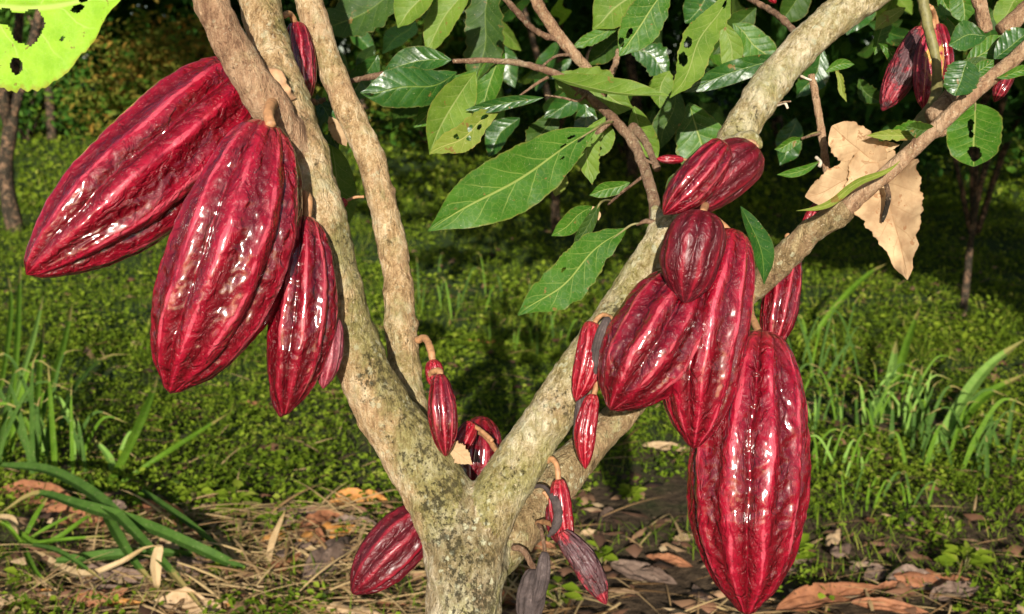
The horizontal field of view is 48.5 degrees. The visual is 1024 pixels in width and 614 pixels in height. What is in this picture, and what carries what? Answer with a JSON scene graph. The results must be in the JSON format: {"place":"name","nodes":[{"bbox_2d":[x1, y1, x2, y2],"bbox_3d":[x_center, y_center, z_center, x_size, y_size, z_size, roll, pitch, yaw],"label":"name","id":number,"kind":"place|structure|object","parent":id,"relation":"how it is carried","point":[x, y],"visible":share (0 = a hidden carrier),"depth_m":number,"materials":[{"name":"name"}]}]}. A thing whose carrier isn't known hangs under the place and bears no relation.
{"place":"outdoors","nodes":[
{"label":"outdoors","id":0,"kind":"place"},
{"bbox_2d":[62,5,873,57],"label":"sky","id":1,"kind":"structure","parent":0,"point":[341,48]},
{"bbox_2d":[0,60,1023,613],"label":"ground","id":2,"kind":"structure","parent":0,"point":[670,496],"depth_m":3.67,"materials":[{"name":"plant"}]},
{"bbox_2d":[0,514,18,534],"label":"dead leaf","id":3,"kind":"object","parent":2,"relation":"on","point":[11,520],"visible":0.99,"depth_m":2.49,"materials":[{"name":"plant"}]},
{"bbox_2d":[3,564,39,585],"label":"weed plant","id":4,"kind":"object","parent":2,"relation":"on","point":[16,573],"visible":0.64,"depth_m":2.27,"materials":[{"name":"green plant"}]},
{"bbox_2d":[0,9,43,232],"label":"cacao tree","id":5,"kind":"object","parent":2,"relation":"on","point":[10,104],"visible":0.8,"depth_m":7.61,"materials":[{"name":"brown plant"}]},
{"bbox_2d":[0,479,71,505],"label":"dead leaf","id":6,"kind":"object","parent":2,"relation":"on","point":[49,486],"visible":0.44,"depth_m":2.78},
{"bbox_2d":[0,498,109,596],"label":"spiky plant","id":7,"kind":"object","parent":2,"relation":"on","point":[29,561],"visible":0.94,"depth_m":2.38,"materials":[{"name":"plant"}]},
{"bbox_2d":[26,0,84,140],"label":"cacao tree","id":8,"kind":"object","parent":2,"relation":"on","point":[51,129],"visible":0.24,"depth_m":13.27,"materials":[{"name":"brown plant"}]},
{"bbox_2d":[0,8,112,141],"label":"shrub","id":9,"kind":"object","parent":2,"relation":"on","point":[27,111],"visible":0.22,"depth_m":13.20,"materials":[{"name":"green plant"}]},
{"bbox_2d":[0,350,123,482],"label":"grass clump","id":10,"kind":"object","parent":2,"relation":"on","point":[31,450],"visible":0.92,"depth_m":2.93,"materials":[{"name":"plant"}]},
{"bbox_2d":[0,264,126,468],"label":"grass clump","id":11,"kind":"object","parent":2,"relation":"on","point":[16,386],"visible":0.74,"depth_m":3.69,"materials":[{"name":"plant"}]},
{"bbox_2d":[8,395,130,476],"bbox_3d":[-1.193,0.334,3.083,0.316,0.174,0.180,5,11,26],"label":"grass clump","id":12,"kind":"object","parent":2,"relation":"on","point":[78,438],"visible":0.59,"depth_m":3.04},
{"bbox_2d":[40,503,106,528],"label":"dead leaf","id":13,"kind":"object","parent":2,"relation":"on","point":[59,507],"visible":0.46,"depth_m":2.62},
{"bbox_2d":[32,588,145,607],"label":"dead leaf","id":14,"kind":"object","parent":2,"relation":"on","point":[134,602],"visible":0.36,"depth_m":2.17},
{"bbox_2d":[29,545,162,590],"bbox_3d":[-0.860,0.496,2.280,0.409,0.096,0.076,6,11,29],"label":"dry strap","id":15,"kind":"object","parent":2,"relation":"on","point":[155,565],"visible":0.95,"depth_m":2.21,"materials":[{"name":"plant"}]},
{"bbox_2d":[71,562,149,591],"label":"dead leaf","id":16,"kind":"object","parent":2,"relation":"on","point":[110,572],"visible":0.54,"depth_m":2.26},
{"bbox_2d":[0,462,245,610],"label":"grass clump","id":17,"kind":"object","parent":2,"relation":"on","point":[111,513],"visible":0.94,"depth_m":2.34,"materials":[{"name":"plant"}]},
{"bbox_2d":[43,0,246,140],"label":"shrub","id":18,"kind":"object","parent":2,"relation":"on","point":[136,74],"visible":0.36,"depth_m":12.94,"materials":[{"name":"green plant"}]},
{"bbox_2d":[86,378,226,511],"bbox_3d":[-0.962,0.356,2.998,0.360,0.162,0.698,3,10,15],"label":"grass clump","id":19,"kind":"object","parent":2,"relation":"on","point":[134,433],"visible":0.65,"depth_m":2.97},
{"bbox_2d":[139,500,199,540],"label":"dead leaf","id":20,"kind":"object","parent":2,"relation":"on","point":[145,505],"visible":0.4,"depth_m":2.63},
{"bbox_2d":[172,483,216,503],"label":"weed plant","id":21,"kind":"object","parent":2,"relation":"on","point":[200,487],"visible":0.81,"depth_m":2.75,"materials":[{"name":"green plant"}]},
{"bbox_2d":[207,562,236,579],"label":"weed plant","id":22,"kind":"object","parent":2,"relation":"on","point":[215,570],"visible":0.2,"depth_m":2.30,"materials":[{"name":"green plant"}]},
{"bbox_2d":[211,479,261,515],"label":"weed plant","id":23,"kind":"object","parent":2,"relation":"on","point":[245,497],"visible":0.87,"depth_m":2.66,"materials":[{"name":"green plant"}]},
{"bbox_2d":[154,48,319,113],"bbox_3d":[-2.921,-2.131,12.432,1.871,1.353,1.635,0,10,0],"label":"shrub","id":24,"kind":"object","parent":2,"relation":"on","point":[314,93],"depth_m":12.29,"materials":[{"name":"green plant"}]},
{"bbox_2d":[221,603,264,610],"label":"dead leaf","id":25,"kind":"object","parent":2,"relation":"on","point":[247,609],"visible":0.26,"depth_m":2.15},
{"bbox_2d":[243,400,266,407],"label":"dead leaf","id":26,"kind":"object","parent":2,"relation":"on","point":[253,402],"visible":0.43,"depth_m":3.62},
{"bbox_2d":[190,543,321,603],"bbox_3d":[-0.515,0.543,2.277,0.255,0.042,0.319,0,10,0],"label":"straw bundle","id":27,"kind":"object","parent":2,"relation":"on","point":[259,577],"visible":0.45,"depth_m":2.28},
{"bbox_2d":[266,511,284,564],"bbox_3d":[-0.495,0.491,2.402,0.013,0.100,0.080,4,11,19],"label":"dry strap","id":28,"kind":"object","parent":2,"relation":"on","point":[273,537],"visible":0.88,"depth_m":2.39,"materials":[{"name":"plant"}]},
{"bbox_2d":[260,528,299,542],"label":"dead leaf","id":29,"kind":"object","parent":2,"relation":"on","point":[266,537],"visible":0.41,"depth_m":2.50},
{"bbox_2d":[266,449,304,470],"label":"weed plant","id":30,"kind":"object","parent":2,"relation":"on","point":[279,459],"visible":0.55,"depth_m":3.00,"materials":[{"name":"green plant"}]},
{"bbox_2d":[284,505,335,527],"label":"dead leaf","id":31,"kind":"object","parent":2,"relation":"on","point":[307,512],"visible":0.39,"depth_m":2.62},
{"bbox_2d":[302,535,357,580],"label":"dead leaf","id":32,"kind":"object","parent":2,"relation":"on","point":[337,549],"visible":0.8,"depth_m":2.34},
{"bbox_2d":[298,488,387,600],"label":"leaf litter","id":33,"kind":"object","parent":2,"relation":"on","point":[353,492],"visible":0.43,"depth_m":2.72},
{"bbox_2d":[283,597,407,612],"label":"dead leaf","id":34,"kind":"object","parent":2,"relation":"on","point":[387,604],"visible":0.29,"depth_m":2.16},
{"bbox_2d":[323,0,374,122],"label":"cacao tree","id":35,"kind":"object","parent":2,"relation":"on","point":[365,107],"visible":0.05,"depth_m":12.55,"materials":[{"name":"brown plant"}]},
{"bbox_2d":[319,0,551,150],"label":"shrub","id":36,"kind":"object","parent":2,"relation":"on","point":[451,48],"visible":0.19,"depth_m":12.37,"materials":[{"name":"green plant"}]},
{"bbox_2d":[0,0,906,129],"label":"woods","id":37,"kind":"object","parent":2,"relation":"on","point":[123,11],"visible":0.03,"depth_m":15.08,"materials":[{"name":"green plant"}]},
{"bbox_2d":[415,253,537,343],"bbox_3d":[-0.270,-0.126,5.452,0.538,0.256,1.896,-2,10,-10],"label":"grass clump","id":38,"kind":"object","parent":2,"relation":"on","point":[458,299],"visible":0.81,"depth_m":5.32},
{"bbox_2d":[0,492,968,613],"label":"leaf litter","id":39,"kind":"object","parent":2,"relation":"on","point":[833,551],"visible":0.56,"depth_m":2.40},
{"bbox_2d":[161,556,215,578],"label":"dead leaf","id":40,"kind":"object","parent":39,"relation":"on","point":[186,560],"visible":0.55,"depth_m":2.30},
{"bbox_2d":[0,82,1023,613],"bbox_3d":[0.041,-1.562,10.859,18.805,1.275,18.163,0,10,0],"label":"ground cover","id":41,"kind":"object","parent":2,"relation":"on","point":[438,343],"visible":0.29,"depth_m":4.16,"materials":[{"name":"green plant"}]},
{"bbox_2d":[0,247,1023,613],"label":"straw litter","id":42,"kind":"object","parent":2,"relation":"on","point":[246,559],"visible":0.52,"depth_m":2.30,"materials":[{"name":"plant"}]},
{"bbox_2d":[0,202,1023,613],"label":"leaf litter","id":43,"kind":"object","parent":2,"relation":"on","point":[634,550],"visible":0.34,"depth_m":2.46,"materials":[{"name":"plant"}]},
{"bbox_2d":[513,310,580,359],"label":"grass clump","id":44,"kind":"object","parent":2,"relation":"on","point":[552,330],"visible":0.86,"depth_m":4.60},
{"bbox_2d":[545,576,583,606],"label":"weed plant","id":45,"kind":"object","parent":2,"relation":"on","point":[571,587],"visible":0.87,"depth_m":2.18,"materials":[{"name":"green plant"}]},
{"bbox_2d":[526,0,641,177],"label":"cacao tree","id":46,"kind":"object","parent":2,"relation":"on","point":[632,165],"visible":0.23,"depth_m":10.29,"materials":[{"name":"brown plant"}]},
{"bbox_2d":[580,528,603,538],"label":"dead leaf","id":47,"kind":"object","parent":2,"relation":"on","point":[589,530],"visible":0.67,"depth_m":2.53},
{"bbox_2d":[499,0,689,233],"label":"cacao tree","id":48,"kind":"object","parent":2,"relation":"on","point":[565,26],"visible":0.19,"depth_m":7.58,"materials":[{"name":"brown plant"}]},
{"bbox_2d":[586,540,618,562],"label":"weed plant","id":49,"kind":"object","parent":2,"relation":"on","point":[607,550],"visible":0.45,"depth_m":2.36,"materials":[{"name":"green plant"}]},
{"bbox_2d":[192,0,1023,613],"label":"cacao tree","id":50,"kind":"object","parent":2,"relation":"on","point":[468,530],"visible":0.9,"depth_m":0.95,"materials":[{"name":"beige plant"}]},
{"bbox_2d":[0,0,119,92],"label":"leaf","id":51,"kind":"object","parent":50,"relation":"attached to","point":[48,58],"visible":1,"depth_m":1.19,"materials":[{"name":"plant"}]},
{"bbox_2d":[24,56,252,277],"bbox_3d":[-0.283,-0.113,0.911,0.266,0.098,0.096,-48,0,-23],"label":"cocoa pod","id":52,"kind":"object","parent":50,"relation":"attached to","point":[124,185],"visible":0.73,"depth_m":0.87,"materials":[{"name":"plant"}]},
{"bbox_2d":[150,98,302,393],"bbox_3d":[-0.204,-0.048,0.843,0.090,0.241,0.092,19,-4,0],"label":"cocoa pod","id":53,"kind":"object","parent":50,"relation":"hanging from","point":[233,241],"visible":1,"depth_m":0.81,"materials":[{"name":"plant"}]},
{"bbox_2d":[269,386,283,416],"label":"cocoa pod","id":54,"kind":"object","parent":50,"relation":"attached to","point":[275,407],"visible":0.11,"depth_m":0.92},
{"bbox_2d":[283,10,316,96],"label":"cocoa pod","id":55,"kind":"object","parent":50,"relation":"attached to","point":[303,48],"visible":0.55,"depth_m":0.98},
{"bbox_2d":[266,190,337,415],"bbox_3d":[-0.159,-0.004,0.873,0.054,0.175,0.056,5,-4,0],"label":"cocoa pod","id":56,"kind":"object","parent":50,"relation":"attached to","point":[301,327],"visible":0.89,"depth_m":0.85,"materials":[{"name":"plant"}]},
{"bbox_2d":[318,301,343,388],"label":"cocoa pod","id":57,"kind":"object","parent":50,"relation":"attached to","point":[330,369],"visible":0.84,"depth_m":0.87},
{"bbox_2d":[342,195,363,206],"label":"cocoa pod","id":58,"kind":"object","parent":50,"relation":"attached to","point":[345,201],"visible":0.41,"depth_m":1.00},
{"bbox_2d":[350,505,422,594],"bbox_3d":[-0.096,0.201,0.968,0.114,0.049,0.063,-44,0,-14],"label":"cocoa pod","id":59,"kind":"object","parent":50,"relation":"attached to","point":[389,552],"visible":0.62,"depth_m":0.95,"materials":[{"name":"plant"}]},
{"bbox_2d":[414,334,443,384],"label":"cocoa pod","id":60,"kind":"object","parent":50,"relation":"attached to","point":[433,362],"visible":0.58,"depth_m":0.94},
{"bbox_2d":[428,367,457,456],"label":"cocoa pod","id":61,"kind":"object","parent":50,"relation":"attached to","point":[442,416],"visible":1,"depth_m":0.91,"materials":[{"name":"plant"}]},
{"bbox_2d":[449,441,472,464],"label":"dead leaf","id":62,"kind":"object","parent":50,"relation":"on","point":[459,453],"visible":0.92,"depth_m":0.92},
{"bbox_2d":[455,421,493,451],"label":"cocoa pod","id":63,"kind":"object","parent":50,"relation":"attached to","point":[467,433],"visible":0.52,"depth_m":0.99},
{"bbox_2d":[460,416,501,479],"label":"cocoa pod","id":64,"kind":"object","parent":50,"relation":"attached to","point":[483,449],"visible":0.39,"depth_m":1.03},
{"bbox_2d":[511,544,545,613],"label":"cocoa pod","id":65,"kind":"object","parent":50,"relation":"attached to","point":[524,604],"visible":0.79,"depth_m":0.92,"materials":[{"name":"grey plant"}]},
{"bbox_2d":[532,523,550,607],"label":"cocoa pod","id":66,"kind":"object","parent":50,"relation":"attached to","point":[542,577],"visible":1,"depth_m":0.90,"materials":[{"name":"grey plant"}]},
{"bbox_2d":[534,484,562,537],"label":"dried pod","id":67,"kind":"object","parent":50,"relation":"attached to","point":[557,521],"visible":1,"depth_m":0.89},
{"bbox_2d":[542,491,556,542],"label":"cocoa pod","id":68,"kind":"object","parent":50,"relation":"attached to","point":[547,517],"visible":0.32,"depth_m":0.92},
{"bbox_2d":[547,456,573,537],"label":"cocoa pod","id":69,"kind":"object","parent":50,"relation":"hanging from","point":[559,488],"visible":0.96,"depth_m":0.90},
{"bbox_2d":[535,519,607,604],"bbox_3d":[0.042,0.199,0.904,0.080,0.057,0.025,9,14,43],"label":"cocoa pod","id":70,"kind":"object","parent":50,"relation":"attached to","point":[580,555],"visible":1,"depth_m":0.88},
{"bbox_2d":[573,392,588,439],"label":"cocoa pod","id":71,"kind":"object","parent":50,"relation":"attached to","point":[578,404],"visible":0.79,"depth_m":0.88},
{"bbox_2d":[574,381,598,468],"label":"cocoa pod","id":72,"kind":"object","parent":50,"relation":"attached to","point":[585,426],"visible":0.98,"depth_m":0.87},
{"bbox_2d":[571,312,612,400],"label":"cocoa pod","id":73,"kind":"object","parent":50,"relation":"attached to","point":[584,378],"visible":0.84,"depth_m":0.88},
{"bbox_2d":[591,316,610,373],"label":"cocoa pod","id":74,"kind":"object","parent":50,"relation":"attached to","point":[599,335],"visible":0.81,"depth_m":0.87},
{"bbox_2d":[598,270,703,411],"bbox_3d":[0.116,0.013,0.866,0.072,0.158,0.071,32,-11,0],"label":"cocoa pod","id":75,"kind":"object","parent":50,"relation":"attached to","point":[650,343],"visible":0.77,"depth_m":0.84,"materials":[{"name":"plant"}]},
{"bbox_2d":[657,155,686,163],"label":"cocoa pod","id":76,"kind":"object","parent":50,"relation":"attached to","point":[671,159],"visible":0.98,"depth_m":0.93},
{"bbox_2d":[659,202,725,302],"bbox_3d":[0.145,-0.043,0.860,0.046,0.071,0.089,7,12,35],"label":"cocoa pod","id":77,"kind":"object","parent":50,"relation":"attached to","point":[693,247],"visible":1,"depth_m":0.83,"materials":[{"name":"plant"}]},
{"bbox_2d":[662,138,732,214],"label":"cocoa pod","id":78,"kind":"object","parent":50,"relation":"attached to","point":[697,179],"visible":0.97,"depth_m":0.86,"materials":[{"name":"plant"}]},
{"bbox_2d":[662,220,754,448],"bbox_3d":[0.147,0.015,0.876,0.069,0.188,0.072,11,-7,0],"label":"cocoa pod","id":79,"kind":"object","parent":50,"relation":"attached to","point":[697,402],"visible":0.77,"depth_m":0.85,"materials":[{"name":"plant"}]},
{"bbox_2d":[694,137,764,211],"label":"cocoa pod","id":80,"kind":"object","parent":50,"relation":"attached to","point":[744,172],"visible":0.62,"depth_m":0.87,"materials":[{"name":"plant"}]},
{"bbox_2d":[686,295,811,613],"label":"cocoa pod","id":81,"kind":"object","parent":50,"relation":"hanging from","point":[749,466],"visible":0.88,"depth_m":0.88,"materials":[{"name":"plant"}]},
{"bbox_2d":[759,233,802,340],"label":"cocoa pod","id":82,"kind":"object","parent":50,"relation":"attached to","point":[779,306],"visible":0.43,"depth_m":1.00,"materials":[{"name":"plant"}]},
{"bbox_2d":[802,203,820,220],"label":"cocoa pod","id":83,"kind":"object","parent":50,"relation":"attached to","point":[808,214],"visible":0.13,"depth_m":0.98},
{"bbox_2d":[805,121,923,279],"bbox_3d":[0.300,-0.092,0.957,0.093,0.127,0.052,6,12,32],"label":"dead leaf","id":84,"kind":"object","parent":50,"relation":"attached to","point":[857,151],"visible":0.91,"depth_m":0.95,"materials":[{"name":"plant"}]},
{"bbox_2d":[879,22,923,110],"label":"cocoa pod","id":85,"kind":"object","parent":50,"relation":"attached to","point":[896,84],"visible":0.78,"depth_m":1.07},
{"bbox_2d":[913,5,944,108],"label":"cocoa pod","id":86,"kind":"object","parent":50,"relation":"attached to","point":[922,72],"visible":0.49,"depth_m":1.05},
{"bbox_2d":[929,4,953,83],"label":"cocoa pod","id":87,"kind":"object","parent":50,"relation":"attached to","point":[941,28],"visible":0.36,"depth_m":1.09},
{"bbox_2d":[992,78,1014,101],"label":"cocoa pod","id":88,"kind":"object","parent":50,"relation":"attached to","point":[1001,89],"visible":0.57,"depth_m":0.99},
{"bbox_2d":[500,0,756,158],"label":"shrub","id":89,"kind":"object","parent":2,"relation":"on","point":[648,104],"visible":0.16,"depth_m":11.32,"materials":[{"name":"green plant"}]},
{"bbox_2d":[615,483,647,503],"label":"weed plant","id":90,"kind":"object","parent":2,"relation":"on","point":[627,492],"visible":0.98,"depth_m":2.75,"materials":[{"name":"green plant"}]},
{"bbox_2d":[610,559,676,583],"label":"dead leaf","id":91,"kind":"object","parent":2,"relation":"on","point":[630,569],"visible":1,"depth_m":2.32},
{"bbox_2d":[642,441,689,450],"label":"dead leaf","id":92,"kind":"object","parent":2,"relation":"on","point":[659,444],"visible":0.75,"depth_m":3.17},
{"bbox_2d":[646,553,692,566],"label":"dead leaf","id":93,"kind":"object","parent":2,"relation":"on","point":[669,558],"visible":0.95,"depth_m":2.38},
{"bbox_2d":[771,9,810,147],"bbox_3d":[2.991,-3.611,12.222,4.010,3.918,4.299,0,10,0],"label":"cacao tree","id":94,"kind":"object","parent":2,"relation":"on","point":[777,119],"visible":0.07,"depth_m":12.59,"materials":[{"name":"brown plant"}]},
{"bbox_2d":[798,533,816,558],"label":"weed plant","id":95,"kind":"object","parent":2,"relation":"on","point":[805,539],"visible":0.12,"depth_m":2.38,"materials":[{"name":"green plant"}]},
{"bbox_2d":[787,293,865,386],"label":"grass clump","id":96,"kind":"object","parent":2,"relation":"on","point":[833,344],"visible":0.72,"depth_m":3.99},
{"bbox_2d":[776,582,879,611],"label":"dead leaf","id":97,"kind":"object","parent":2,"relation":"on","point":[804,598],"visible":0.97,"depth_m":2.19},
{"bbox_2d":[664,0,1023,315],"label":"cacao tree","id":98,"kind":"object","parent":2,"relation":"on","point":[775,30],"visible":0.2,"depth_m":4.98,"materials":[{"name":"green plant"}]},
{"bbox_2d":[810,425,878,483],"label":"grass clump","id":99,"kind":"object","parent":2,"relation":"on","point":[845,454],"visible":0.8,"depth_m":2.97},
{"bbox_2d":[811,264,884,339],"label":"grass clump","id":100,"kind":"object","parent":2,"relation":"on","point":[847,293],"visible":0.91,"depth_m":4.65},
{"bbox_2d":[734,10,1019,183],"bbox_3d":[3.314,-2.138,10.176,2.944,2.457,1.965,0,10,0],"label":"shrub","id":101,"kind":"object","parent":2,"relation":"on","point":[832,111],"visible":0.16,"depth_m":10.08,"materials":[{"name":"green plant"}]},
{"bbox_2d":[799,355,958,434],"bbox_3d":[1.117,0.258,3.446,0.626,0.197,0.406,0,10,0],"label":"grass clump","id":102,"kind":"object","parent":2,"relation":"on","point":[877,402],"visible":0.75,"depth_m":3.41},
{"bbox_2d":[836,464,939,510],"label":"grass clump","id":103,"kind":"object","parent":2,"relation":"on","point":[869,490],"visible":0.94,"depth_m":2.73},
{"bbox_2d":[851,597,928,613],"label":"dead leaf","id":104,"kind":"object","parent":2,"relation":"on","point":[893,605],"visible":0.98,"depth_m":2.16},
{"bbox_2d":[880,308,919,422],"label":"grass clump","id":105,"kind":"object","parent":2,"relation":"on","point":[893,362],"visible":0.85,"depth_m":3.77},
{"bbox_2d":[886,564,941,590],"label":"dead leaf","id":106,"kind":"object","parent":2,"relation":"on","point":[908,568],"visible":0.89,"depth_m":2.29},
{"bbox_2d":[853,366,1005,466],"bbox_3d":[1.106,0.277,3.244,0.394,0.230,0.412,-5,11,-24],"label":"grass clump","id":107,"kind":"object","parent":2,"relation":"on","point":[917,408],"visible":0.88,"depth_m":3.21,"materials":[{"name":"plant"}]},
{"bbox_2d":[847,15,1023,235],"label":"shrub","id":108,"kind":"object","parent":2,"relation":"on","point":[1014,107],"visible":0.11,"depth_m":7.52,"materials":[{"name":"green plant"}]},
{"bbox_2d":[929,580,979,600],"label":"dead leaf","id":109,"kind":"object","parent":2,"relation":"on","point":[953,587],"visible":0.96,"depth_m":2.23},
{"bbox_2d":[934,543,996,570],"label":"weed plant","id":110,"kind":"object","parent":2,"relation":"on","point":[978,557],"visible":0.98,"depth_m":2.36,"materials":[{"name":"green plant"}]},
{"bbox_2d":[919,398,1023,484],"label":"grass clump","id":111,"kind":"object","parent":2,"relation":"on","point":[989,428],"visible":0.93,"depth_m":2.98,"materials":[{"name":"plant"}]},
{"bbox_2d":[931,339,1023,460],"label":"grass clump","id":112,"kind":"object","parent":2,"relation":"on","point":[970,388],"visible":0.83,"depth_m":3.34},
{"bbox_2d":[991,121,1023,183],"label":"shrub","id":113,"kind":"object","parent":2,"relation":"on","point":[1018,147],"visible":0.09,"depth_m":9.70,"materials":[{"name":"green plant"}]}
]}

